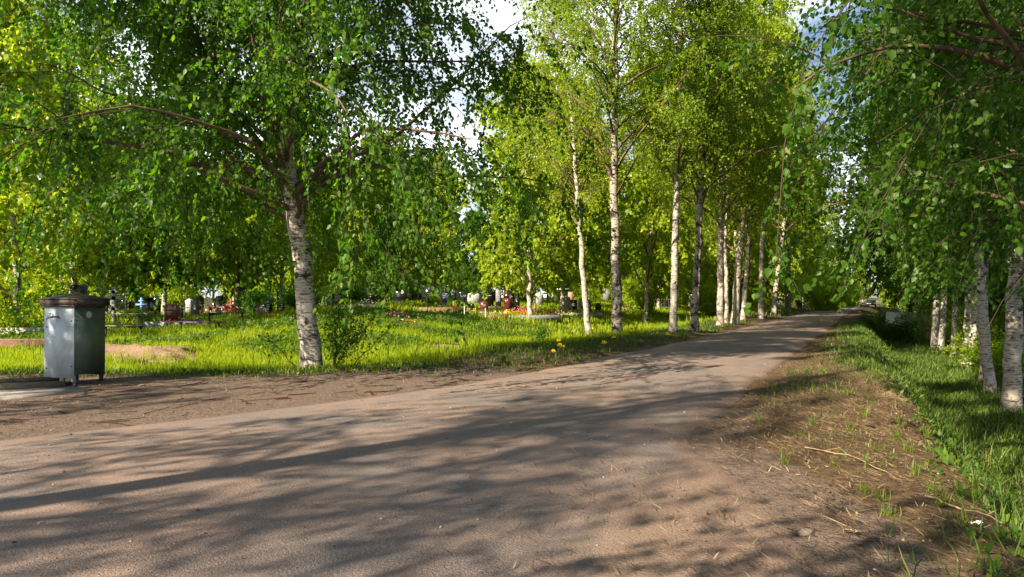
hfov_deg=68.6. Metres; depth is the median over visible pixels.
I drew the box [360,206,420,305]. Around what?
birch tree
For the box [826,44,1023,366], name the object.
birch tree
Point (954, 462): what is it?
grass tuft
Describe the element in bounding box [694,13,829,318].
birch tree
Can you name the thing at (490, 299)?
gravestone
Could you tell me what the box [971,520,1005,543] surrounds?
grass tuft
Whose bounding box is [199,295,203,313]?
gravestone
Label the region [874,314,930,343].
bush
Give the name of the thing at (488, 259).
birch tree
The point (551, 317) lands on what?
grave kerb
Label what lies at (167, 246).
birch tree
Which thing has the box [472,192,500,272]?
birch tree
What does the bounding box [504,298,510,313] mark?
gravestone
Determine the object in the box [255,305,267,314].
flower bouquet
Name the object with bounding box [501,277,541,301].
bush
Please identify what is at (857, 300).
bush
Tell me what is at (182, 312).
gravestone
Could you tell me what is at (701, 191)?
birch tree
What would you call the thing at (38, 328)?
grave kerb
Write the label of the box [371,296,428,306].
iron fence
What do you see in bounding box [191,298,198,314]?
gravestone
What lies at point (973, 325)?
birch tree
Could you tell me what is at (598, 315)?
grave kerb
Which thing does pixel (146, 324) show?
grave kerb
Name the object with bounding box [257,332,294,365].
sapling
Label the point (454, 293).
gravestone
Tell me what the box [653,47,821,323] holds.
birch tree
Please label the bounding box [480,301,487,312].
gravestone
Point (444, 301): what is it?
gravestone
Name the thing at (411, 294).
gravestone
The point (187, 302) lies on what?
gravestone
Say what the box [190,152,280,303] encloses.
birch tree
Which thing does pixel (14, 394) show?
concrete slab
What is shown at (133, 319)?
bush
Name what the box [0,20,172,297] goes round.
birch tree
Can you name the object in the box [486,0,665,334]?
birch tree
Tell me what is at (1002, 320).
birch tree
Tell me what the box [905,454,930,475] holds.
grass tuft
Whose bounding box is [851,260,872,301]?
birch tree
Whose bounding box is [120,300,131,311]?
grave cross
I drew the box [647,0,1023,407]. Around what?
birch tree
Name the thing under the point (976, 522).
paper scrap
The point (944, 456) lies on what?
ground cover
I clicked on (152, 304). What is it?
gravestone
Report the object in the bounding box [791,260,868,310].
bush
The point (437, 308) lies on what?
grave kerb
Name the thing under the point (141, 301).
grave cross
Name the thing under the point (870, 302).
parked car
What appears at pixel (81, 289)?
gravestone
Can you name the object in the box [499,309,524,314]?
flower bouquet
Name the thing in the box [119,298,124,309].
gravestone
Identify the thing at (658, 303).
birch tree
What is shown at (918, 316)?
birch tree
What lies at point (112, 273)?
birch tree
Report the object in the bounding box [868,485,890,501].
grass tuft
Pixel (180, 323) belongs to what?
bench
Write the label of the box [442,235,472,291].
birch tree
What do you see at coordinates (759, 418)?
grass tuft
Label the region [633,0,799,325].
birch tree
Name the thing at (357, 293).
bush
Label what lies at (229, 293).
bush
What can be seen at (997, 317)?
birch tree
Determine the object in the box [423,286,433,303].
gravestone
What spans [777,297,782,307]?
gravestone
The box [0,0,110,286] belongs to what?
birch tree
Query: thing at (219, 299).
gravestone
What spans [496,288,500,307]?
gravestone
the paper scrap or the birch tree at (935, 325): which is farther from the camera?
the birch tree at (935, 325)
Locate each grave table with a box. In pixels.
[105,313,142,329]
[205,312,245,326]
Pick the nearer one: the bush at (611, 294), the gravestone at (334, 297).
the gravestone at (334, 297)
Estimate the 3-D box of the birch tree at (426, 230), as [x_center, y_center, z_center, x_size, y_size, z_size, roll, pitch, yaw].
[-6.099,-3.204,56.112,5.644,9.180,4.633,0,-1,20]
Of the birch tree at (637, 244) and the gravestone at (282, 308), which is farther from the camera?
the birch tree at (637, 244)
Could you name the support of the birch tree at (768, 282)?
on the ground at (758, 485)
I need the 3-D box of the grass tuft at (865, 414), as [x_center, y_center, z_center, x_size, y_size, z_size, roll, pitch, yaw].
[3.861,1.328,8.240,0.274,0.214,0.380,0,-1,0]
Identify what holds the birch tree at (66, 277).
on the ground at (758, 485)
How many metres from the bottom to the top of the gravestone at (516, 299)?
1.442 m
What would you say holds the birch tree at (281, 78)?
on the ground at (758, 485)
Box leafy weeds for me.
[0,302,581,359]
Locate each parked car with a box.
[866,300,875,306]
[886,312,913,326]
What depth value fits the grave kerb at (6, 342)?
21.33 m
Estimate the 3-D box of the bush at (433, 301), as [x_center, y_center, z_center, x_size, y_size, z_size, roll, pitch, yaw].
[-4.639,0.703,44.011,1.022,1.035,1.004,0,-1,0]
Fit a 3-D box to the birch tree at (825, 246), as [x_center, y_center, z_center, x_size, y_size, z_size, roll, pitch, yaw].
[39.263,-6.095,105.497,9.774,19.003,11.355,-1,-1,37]
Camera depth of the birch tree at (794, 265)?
81.49 m
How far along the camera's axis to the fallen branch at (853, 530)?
4.13 m
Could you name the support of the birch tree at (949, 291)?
on the ground at (758, 485)
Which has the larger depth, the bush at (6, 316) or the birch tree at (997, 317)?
the birch tree at (997, 317)
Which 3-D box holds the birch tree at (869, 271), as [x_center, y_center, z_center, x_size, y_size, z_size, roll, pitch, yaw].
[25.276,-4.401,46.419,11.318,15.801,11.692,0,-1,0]
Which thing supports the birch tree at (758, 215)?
on the ground at (758, 485)
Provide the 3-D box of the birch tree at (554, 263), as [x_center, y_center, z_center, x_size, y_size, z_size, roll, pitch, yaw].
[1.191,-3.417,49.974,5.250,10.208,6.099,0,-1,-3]
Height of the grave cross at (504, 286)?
2.358 m
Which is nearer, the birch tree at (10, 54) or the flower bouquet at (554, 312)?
the birch tree at (10, 54)
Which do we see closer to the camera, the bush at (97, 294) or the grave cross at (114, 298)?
the grave cross at (114, 298)
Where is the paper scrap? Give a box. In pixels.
[968,520,982,524]
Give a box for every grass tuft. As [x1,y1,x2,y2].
[748,408,763,422]
[777,448,793,465]
[806,412,819,424]
[825,456,835,466]
[845,419,855,430]
[848,481,877,493]
[854,402,870,417]
[865,441,893,450]
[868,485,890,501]
[873,499,901,517]
[884,411,906,426]
[884,425,912,440]
[896,436,913,453]
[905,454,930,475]
[919,420,937,437]
[923,478,944,492]
[926,491,953,505]
[944,457,964,466]
[946,472,988,502]
[946,491,978,528]
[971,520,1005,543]
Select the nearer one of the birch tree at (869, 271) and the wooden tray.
the wooden tray
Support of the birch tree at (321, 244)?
on the ground at (758, 485)
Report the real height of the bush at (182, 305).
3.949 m
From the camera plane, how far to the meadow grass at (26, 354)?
25.04 m
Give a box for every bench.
[105,325,144,336]
[177,322,221,330]
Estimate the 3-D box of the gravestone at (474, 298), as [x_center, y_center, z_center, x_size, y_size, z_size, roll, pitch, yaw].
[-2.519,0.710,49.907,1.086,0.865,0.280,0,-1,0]
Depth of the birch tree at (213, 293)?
105.26 m
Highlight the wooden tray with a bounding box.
[0,377,64,389]
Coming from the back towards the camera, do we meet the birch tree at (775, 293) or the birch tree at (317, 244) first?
the birch tree at (317, 244)
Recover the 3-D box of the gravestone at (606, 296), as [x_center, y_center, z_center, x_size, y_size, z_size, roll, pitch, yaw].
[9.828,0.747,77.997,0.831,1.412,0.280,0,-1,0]
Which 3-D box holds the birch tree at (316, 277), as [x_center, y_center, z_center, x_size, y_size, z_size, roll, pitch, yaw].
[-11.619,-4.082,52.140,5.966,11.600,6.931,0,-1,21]
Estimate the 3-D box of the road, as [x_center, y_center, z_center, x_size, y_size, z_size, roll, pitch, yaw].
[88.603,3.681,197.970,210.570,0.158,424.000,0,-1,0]
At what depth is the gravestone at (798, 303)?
80.94 m
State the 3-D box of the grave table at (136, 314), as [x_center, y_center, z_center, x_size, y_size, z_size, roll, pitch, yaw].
[-14.373,1.307,27.487,1.450,0.788,0.450,0,-1,0]
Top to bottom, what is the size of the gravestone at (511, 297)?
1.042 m
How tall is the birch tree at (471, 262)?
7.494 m
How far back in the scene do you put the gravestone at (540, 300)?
54.93 m
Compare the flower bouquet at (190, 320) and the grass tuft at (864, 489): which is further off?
the flower bouquet at (190, 320)
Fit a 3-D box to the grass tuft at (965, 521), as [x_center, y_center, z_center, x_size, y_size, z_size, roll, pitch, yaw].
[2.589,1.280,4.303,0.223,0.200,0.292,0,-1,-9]
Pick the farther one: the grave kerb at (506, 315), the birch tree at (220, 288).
the birch tree at (220, 288)
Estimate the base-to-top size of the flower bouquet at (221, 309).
0.387 m
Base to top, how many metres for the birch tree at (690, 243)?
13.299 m
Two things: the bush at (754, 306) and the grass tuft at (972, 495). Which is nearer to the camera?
the grass tuft at (972, 495)
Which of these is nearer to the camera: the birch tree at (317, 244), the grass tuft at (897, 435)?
the grass tuft at (897, 435)
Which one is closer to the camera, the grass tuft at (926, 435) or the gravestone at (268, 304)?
the grass tuft at (926, 435)
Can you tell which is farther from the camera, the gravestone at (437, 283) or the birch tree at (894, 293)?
the birch tree at (894, 293)
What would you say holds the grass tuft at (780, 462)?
on the ground at (758, 485)
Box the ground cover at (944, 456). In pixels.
[0,326,1023,576]
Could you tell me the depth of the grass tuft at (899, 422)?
7.92 m
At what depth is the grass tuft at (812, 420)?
7.89 m
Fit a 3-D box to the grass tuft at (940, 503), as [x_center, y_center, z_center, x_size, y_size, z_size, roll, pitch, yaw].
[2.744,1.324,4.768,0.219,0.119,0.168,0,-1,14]
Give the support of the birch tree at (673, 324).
on the ground at (758, 485)
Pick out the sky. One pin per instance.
(501, 20)
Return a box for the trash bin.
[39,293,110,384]
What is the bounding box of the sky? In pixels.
[4,0,891,297]
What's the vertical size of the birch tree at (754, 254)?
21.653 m
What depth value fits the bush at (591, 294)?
59.83 m
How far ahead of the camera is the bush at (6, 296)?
61.50 m
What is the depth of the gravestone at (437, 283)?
55.96 m
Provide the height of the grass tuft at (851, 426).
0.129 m
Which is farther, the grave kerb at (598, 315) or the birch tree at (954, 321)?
the grave kerb at (598, 315)
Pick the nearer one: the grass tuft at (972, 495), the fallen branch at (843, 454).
the grass tuft at (972, 495)
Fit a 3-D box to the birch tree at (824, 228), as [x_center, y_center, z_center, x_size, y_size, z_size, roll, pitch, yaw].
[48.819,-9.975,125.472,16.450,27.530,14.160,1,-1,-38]
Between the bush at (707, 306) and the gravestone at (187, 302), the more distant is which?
the bush at (707, 306)
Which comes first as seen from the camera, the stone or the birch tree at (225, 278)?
the stone
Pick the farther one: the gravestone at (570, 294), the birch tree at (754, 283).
the birch tree at (754, 283)
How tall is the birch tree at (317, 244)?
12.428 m
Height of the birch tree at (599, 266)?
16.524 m
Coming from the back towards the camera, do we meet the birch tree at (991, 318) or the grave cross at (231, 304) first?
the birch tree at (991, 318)
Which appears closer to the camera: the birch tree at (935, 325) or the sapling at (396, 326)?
the sapling at (396, 326)
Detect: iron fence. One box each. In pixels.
[118,315,163,324]
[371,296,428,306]
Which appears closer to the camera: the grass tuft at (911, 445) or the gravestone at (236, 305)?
the grass tuft at (911, 445)
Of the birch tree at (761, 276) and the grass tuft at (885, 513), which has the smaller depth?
the grass tuft at (885, 513)
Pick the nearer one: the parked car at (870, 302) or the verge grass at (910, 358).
the verge grass at (910, 358)
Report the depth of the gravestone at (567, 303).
51.79 m
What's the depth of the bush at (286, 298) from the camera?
35.65 m
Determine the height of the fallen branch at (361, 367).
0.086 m
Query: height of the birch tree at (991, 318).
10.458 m
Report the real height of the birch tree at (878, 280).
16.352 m
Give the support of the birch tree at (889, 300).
on the ground at (758, 485)
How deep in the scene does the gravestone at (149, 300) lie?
45.95 m
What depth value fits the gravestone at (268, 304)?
31.95 m
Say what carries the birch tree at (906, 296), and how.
on the ground at (758, 485)
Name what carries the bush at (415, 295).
on the ground at (758, 485)
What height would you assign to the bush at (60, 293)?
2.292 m
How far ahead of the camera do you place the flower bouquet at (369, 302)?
40.00 m
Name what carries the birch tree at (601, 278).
on the ground at (758, 485)
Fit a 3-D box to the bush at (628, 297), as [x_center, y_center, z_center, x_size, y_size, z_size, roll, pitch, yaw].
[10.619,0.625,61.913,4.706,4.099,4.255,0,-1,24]
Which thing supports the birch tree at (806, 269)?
on the ground at (758, 485)
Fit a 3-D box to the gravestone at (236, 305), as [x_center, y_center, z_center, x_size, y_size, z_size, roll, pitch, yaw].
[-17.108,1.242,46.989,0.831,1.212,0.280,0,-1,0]
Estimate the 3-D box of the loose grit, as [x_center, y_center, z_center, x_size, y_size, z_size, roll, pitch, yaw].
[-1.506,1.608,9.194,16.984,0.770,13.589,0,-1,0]
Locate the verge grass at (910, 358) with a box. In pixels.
[0,304,1023,576]
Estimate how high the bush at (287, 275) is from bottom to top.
5.287 m
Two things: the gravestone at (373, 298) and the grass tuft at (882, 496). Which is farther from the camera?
the gravestone at (373, 298)
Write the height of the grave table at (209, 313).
0.658 m
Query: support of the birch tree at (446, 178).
on the ground at (758, 485)
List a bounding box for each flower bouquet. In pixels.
[168,319,206,321]
[189,304,242,313]
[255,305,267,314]
[361,298,378,303]
[377,311,417,317]
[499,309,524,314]
[509,305,541,313]
[545,310,564,316]
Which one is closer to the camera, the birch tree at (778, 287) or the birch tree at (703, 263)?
the birch tree at (703, 263)
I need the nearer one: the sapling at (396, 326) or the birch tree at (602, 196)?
the sapling at (396, 326)
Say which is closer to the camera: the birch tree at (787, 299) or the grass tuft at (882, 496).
the grass tuft at (882, 496)
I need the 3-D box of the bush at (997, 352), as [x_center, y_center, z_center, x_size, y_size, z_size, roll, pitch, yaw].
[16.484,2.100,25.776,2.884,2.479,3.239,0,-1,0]
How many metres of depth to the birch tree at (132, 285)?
44.02 m
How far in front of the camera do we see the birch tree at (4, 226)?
37.20 m
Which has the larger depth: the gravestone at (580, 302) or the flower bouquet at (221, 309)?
the gravestone at (580, 302)
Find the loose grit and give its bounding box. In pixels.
[0,359,1007,570]
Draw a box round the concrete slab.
[0,386,88,399]
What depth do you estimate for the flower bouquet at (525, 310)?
43.92 m
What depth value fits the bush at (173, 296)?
61.53 m
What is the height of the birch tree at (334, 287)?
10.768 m
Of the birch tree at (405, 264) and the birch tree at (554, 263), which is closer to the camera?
the birch tree at (554, 263)
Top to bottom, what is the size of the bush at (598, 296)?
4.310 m
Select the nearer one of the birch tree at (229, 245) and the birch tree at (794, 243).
the birch tree at (794, 243)
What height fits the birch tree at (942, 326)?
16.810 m
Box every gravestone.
[70,285,86,294]
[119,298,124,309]
[129,299,135,309]
[139,298,152,310]
[150,300,160,313]
[164,304,179,320]
[180,308,183,318]
[185,298,190,311]
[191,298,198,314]
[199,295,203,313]
[214,296,226,313]
[233,300,243,314]
[265,299,271,313]
[277,291,284,310]
[331,294,345,309]
[365,284,374,302]
[393,288,407,303]
[407,292,413,302]
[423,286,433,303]
[433,277,442,288]
[438,287,451,306]
[451,289,455,300]
[457,291,468,302]
[467,293,478,304]
[478,289,495,308]
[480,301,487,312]
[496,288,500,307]
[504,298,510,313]
[509,295,513,308]
[514,291,519,313]
[536,293,542,306]
[565,296,570,312]
[568,292,572,299]
[570,300,577,310]
[578,298,583,310]
[595,303,601,311]
[603,289,609,301]
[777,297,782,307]
[796,299,802,308]
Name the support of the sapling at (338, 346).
on the ground at (758, 485)
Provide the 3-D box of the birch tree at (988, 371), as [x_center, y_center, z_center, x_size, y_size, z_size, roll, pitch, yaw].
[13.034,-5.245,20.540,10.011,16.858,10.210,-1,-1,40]
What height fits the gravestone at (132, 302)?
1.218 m
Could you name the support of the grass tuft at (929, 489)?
on the ground at (758, 485)
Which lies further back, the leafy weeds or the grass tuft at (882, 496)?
the leafy weeds
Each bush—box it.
[0,269,34,307]
[0,296,43,333]
[3,265,64,310]
[31,280,73,311]
[56,273,130,307]
[117,305,159,323]
[148,282,191,307]
[180,282,209,306]
[218,291,244,302]
[235,285,280,313]
[256,266,331,308]
[275,280,326,311]
[326,276,372,304]
[355,272,394,300]
[394,263,446,299]
[425,292,440,306]
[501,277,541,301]
[546,267,589,302]
[565,278,599,304]
[592,277,610,298]
[608,278,626,300]
[622,273,668,313]
[655,282,681,306]
[684,277,740,317]
[740,289,771,312]
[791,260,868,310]
[846,281,868,306]
[870,305,912,329]
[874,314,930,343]
[903,297,988,345]
[936,322,1023,375]
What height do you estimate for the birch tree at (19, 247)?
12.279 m
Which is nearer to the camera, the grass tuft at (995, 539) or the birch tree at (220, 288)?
the grass tuft at (995, 539)
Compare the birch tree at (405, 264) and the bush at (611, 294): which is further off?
the bush at (611, 294)
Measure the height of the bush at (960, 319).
3.213 m
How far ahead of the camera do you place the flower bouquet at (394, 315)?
32.88 m
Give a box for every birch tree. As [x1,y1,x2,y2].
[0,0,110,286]
[0,0,141,324]
[0,0,626,369]
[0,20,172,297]
[0,115,16,293]
[3,219,54,296]
[4,93,201,312]
[34,192,129,298]
[82,94,226,313]
[90,133,207,310]
[145,224,199,297]
[180,152,293,313]
[183,213,211,295]
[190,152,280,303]
[191,195,219,301]
[202,249,262,295]
[234,91,349,294]
[256,200,335,297]
[263,148,336,286]
[307,152,380,297]
[314,125,450,301]
[315,218,367,296]
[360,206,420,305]
[391,158,458,285]
[395,155,473,269]
[402,187,467,294]
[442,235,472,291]
[447,53,606,314]
[451,206,507,293]
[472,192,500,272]
[481,188,540,293]
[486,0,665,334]
[490,0,724,332]
[493,166,571,308]
[504,76,640,312]
[543,121,632,284]
[565,195,611,299]
[579,0,803,331]
[582,47,727,322]
[608,0,822,332]
[620,185,690,307]
[621,189,691,304]
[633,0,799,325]
[637,0,850,324]
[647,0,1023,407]
[653,40,829,320]
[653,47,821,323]
[667,124,823,311]
[679,197,714,306]
[689,216,749,310]
[690,206,800,307]
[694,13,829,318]
[715,60,865,314]
[728,219,790,309]
[748,214,804,295]
[749,258,784,302]
[754,216,796,309]
[766,0,1023,411]
[768,0,1023,330]
[770,94,841,310]
[778,253,813,296]
[781,205,812,299]
[782,196,825,307]
[791,178,842,304]
[794,198,826,298]
[796,22,1006,370]
[803,0,1022,392]
[811,156,850,279]
[813,97,952,347]
[823,165,931,311]
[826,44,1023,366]
[830,171,952,340]
[832,141,1023,327]
[833,144,1006,349]
[835,159,924,336]
[841,0,1006,381]
[843,139,1002,353]
[845,157,925,332]
[847,275,964,328]
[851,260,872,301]
[873,220,999,315]
[874,267,951,317]
[881,289,914,314]
[959,297,1004,335]
[988,271,1023,332]
[990,264,1023,329]
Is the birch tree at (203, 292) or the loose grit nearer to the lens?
the loose grit
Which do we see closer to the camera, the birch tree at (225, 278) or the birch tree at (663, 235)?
the birch tree at (663, 235)
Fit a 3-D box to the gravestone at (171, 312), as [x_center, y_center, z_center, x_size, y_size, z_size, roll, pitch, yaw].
[-13.373,1.083,29.489,0.736,0.962,0.280,0,-1,7]
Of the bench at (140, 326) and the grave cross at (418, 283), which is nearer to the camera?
the bench at (140, 326)
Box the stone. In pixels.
[798,528,813,535]
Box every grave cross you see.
[104,287,123,322]
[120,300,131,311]
[135,298,146,310]
[226,299,235,314]
[413,281,421,299]
[497,280,511,298]
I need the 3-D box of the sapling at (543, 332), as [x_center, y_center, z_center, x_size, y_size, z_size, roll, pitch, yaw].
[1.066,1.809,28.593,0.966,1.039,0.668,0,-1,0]
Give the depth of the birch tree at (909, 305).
63.70 m
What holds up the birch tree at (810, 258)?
on the ground at (758, 485)
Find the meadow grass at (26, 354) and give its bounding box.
[0,298,803,373]
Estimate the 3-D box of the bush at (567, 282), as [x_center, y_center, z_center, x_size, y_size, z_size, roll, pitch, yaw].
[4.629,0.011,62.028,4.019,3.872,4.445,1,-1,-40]
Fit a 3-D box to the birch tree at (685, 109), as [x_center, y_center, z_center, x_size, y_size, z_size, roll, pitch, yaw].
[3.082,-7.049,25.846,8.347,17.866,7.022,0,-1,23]
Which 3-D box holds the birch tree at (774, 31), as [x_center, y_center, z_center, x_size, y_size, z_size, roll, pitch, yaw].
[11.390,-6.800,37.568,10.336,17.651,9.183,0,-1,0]
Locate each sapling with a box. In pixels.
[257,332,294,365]
[317,288,390,364]
[350,315,404,366]
[527,322,550,339]
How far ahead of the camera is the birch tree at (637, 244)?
61.24 m
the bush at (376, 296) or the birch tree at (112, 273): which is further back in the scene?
the bush at (376, 296)
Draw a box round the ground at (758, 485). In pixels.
[0,297,1023,576]
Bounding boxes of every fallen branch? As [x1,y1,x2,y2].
[340,365,386,369]
[804,447,886,471]
[823,515,881,537]
[925,495,1001,522]
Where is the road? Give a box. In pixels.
[0,300,865,576]
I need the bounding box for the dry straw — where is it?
[264,339,1023,576]
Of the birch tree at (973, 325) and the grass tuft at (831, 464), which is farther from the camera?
the birch tree at (973, 325)
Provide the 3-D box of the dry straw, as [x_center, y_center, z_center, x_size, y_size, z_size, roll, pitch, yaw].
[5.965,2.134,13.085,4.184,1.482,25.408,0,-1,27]
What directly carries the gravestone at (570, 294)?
on the ground at (758, 485)
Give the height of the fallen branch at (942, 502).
0.098 m
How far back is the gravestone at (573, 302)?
53.95 m
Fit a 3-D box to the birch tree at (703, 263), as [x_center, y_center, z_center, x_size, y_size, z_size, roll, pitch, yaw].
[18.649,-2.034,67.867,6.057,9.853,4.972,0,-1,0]
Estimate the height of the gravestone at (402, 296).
1.112 m
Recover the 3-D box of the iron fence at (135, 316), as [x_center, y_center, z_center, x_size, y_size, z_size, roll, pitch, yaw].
[-15.414,1.388,31.486,2.238,0.660,0.044,0,-1,0]
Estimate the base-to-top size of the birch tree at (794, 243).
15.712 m
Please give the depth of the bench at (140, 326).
24.44 m
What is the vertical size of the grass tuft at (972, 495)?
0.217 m
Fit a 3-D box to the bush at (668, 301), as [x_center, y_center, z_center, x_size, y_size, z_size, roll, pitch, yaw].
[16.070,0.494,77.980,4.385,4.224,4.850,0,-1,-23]
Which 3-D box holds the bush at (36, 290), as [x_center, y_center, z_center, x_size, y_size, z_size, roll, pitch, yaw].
[-38.830,0.275,62.123,5.149,4.961,5.695,0,-1,14]
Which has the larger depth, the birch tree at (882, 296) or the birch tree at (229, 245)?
the birch tree at (882, 296)
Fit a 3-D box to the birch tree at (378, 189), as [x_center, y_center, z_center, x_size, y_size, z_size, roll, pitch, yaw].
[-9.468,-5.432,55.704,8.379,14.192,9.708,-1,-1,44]
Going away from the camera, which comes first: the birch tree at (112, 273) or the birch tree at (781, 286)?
the birch tree at (112, 273)
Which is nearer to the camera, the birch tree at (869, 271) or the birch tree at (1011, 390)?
the birch tree at (1011, 390)
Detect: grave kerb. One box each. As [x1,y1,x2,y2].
[0,326,43,333]
[0,339,43,349]
[143,321,223,328]
[419,307,465,313]
[482,314,509,318]
[512,315,558,320]
[560,313,602,317]
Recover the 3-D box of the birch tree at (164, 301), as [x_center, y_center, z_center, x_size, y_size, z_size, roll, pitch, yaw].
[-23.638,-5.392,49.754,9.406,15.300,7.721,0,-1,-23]
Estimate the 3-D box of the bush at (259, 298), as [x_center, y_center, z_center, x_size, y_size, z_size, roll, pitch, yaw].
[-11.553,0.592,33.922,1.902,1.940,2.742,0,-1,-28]
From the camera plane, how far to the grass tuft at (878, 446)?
6.50 m
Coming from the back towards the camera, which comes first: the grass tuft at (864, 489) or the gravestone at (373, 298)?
the gravestone at (373, 298)
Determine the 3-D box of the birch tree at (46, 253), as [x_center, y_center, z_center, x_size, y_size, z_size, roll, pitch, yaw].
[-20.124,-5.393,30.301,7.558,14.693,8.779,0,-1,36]
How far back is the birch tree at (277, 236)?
51.60 m
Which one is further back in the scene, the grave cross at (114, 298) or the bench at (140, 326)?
the grave cross at (114, 298)
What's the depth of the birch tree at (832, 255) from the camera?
110.34 m
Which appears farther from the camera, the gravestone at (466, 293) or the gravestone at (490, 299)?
the gravestone at (466, 293)
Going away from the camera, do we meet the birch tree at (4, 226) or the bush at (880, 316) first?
the birch tree at (4, 226)

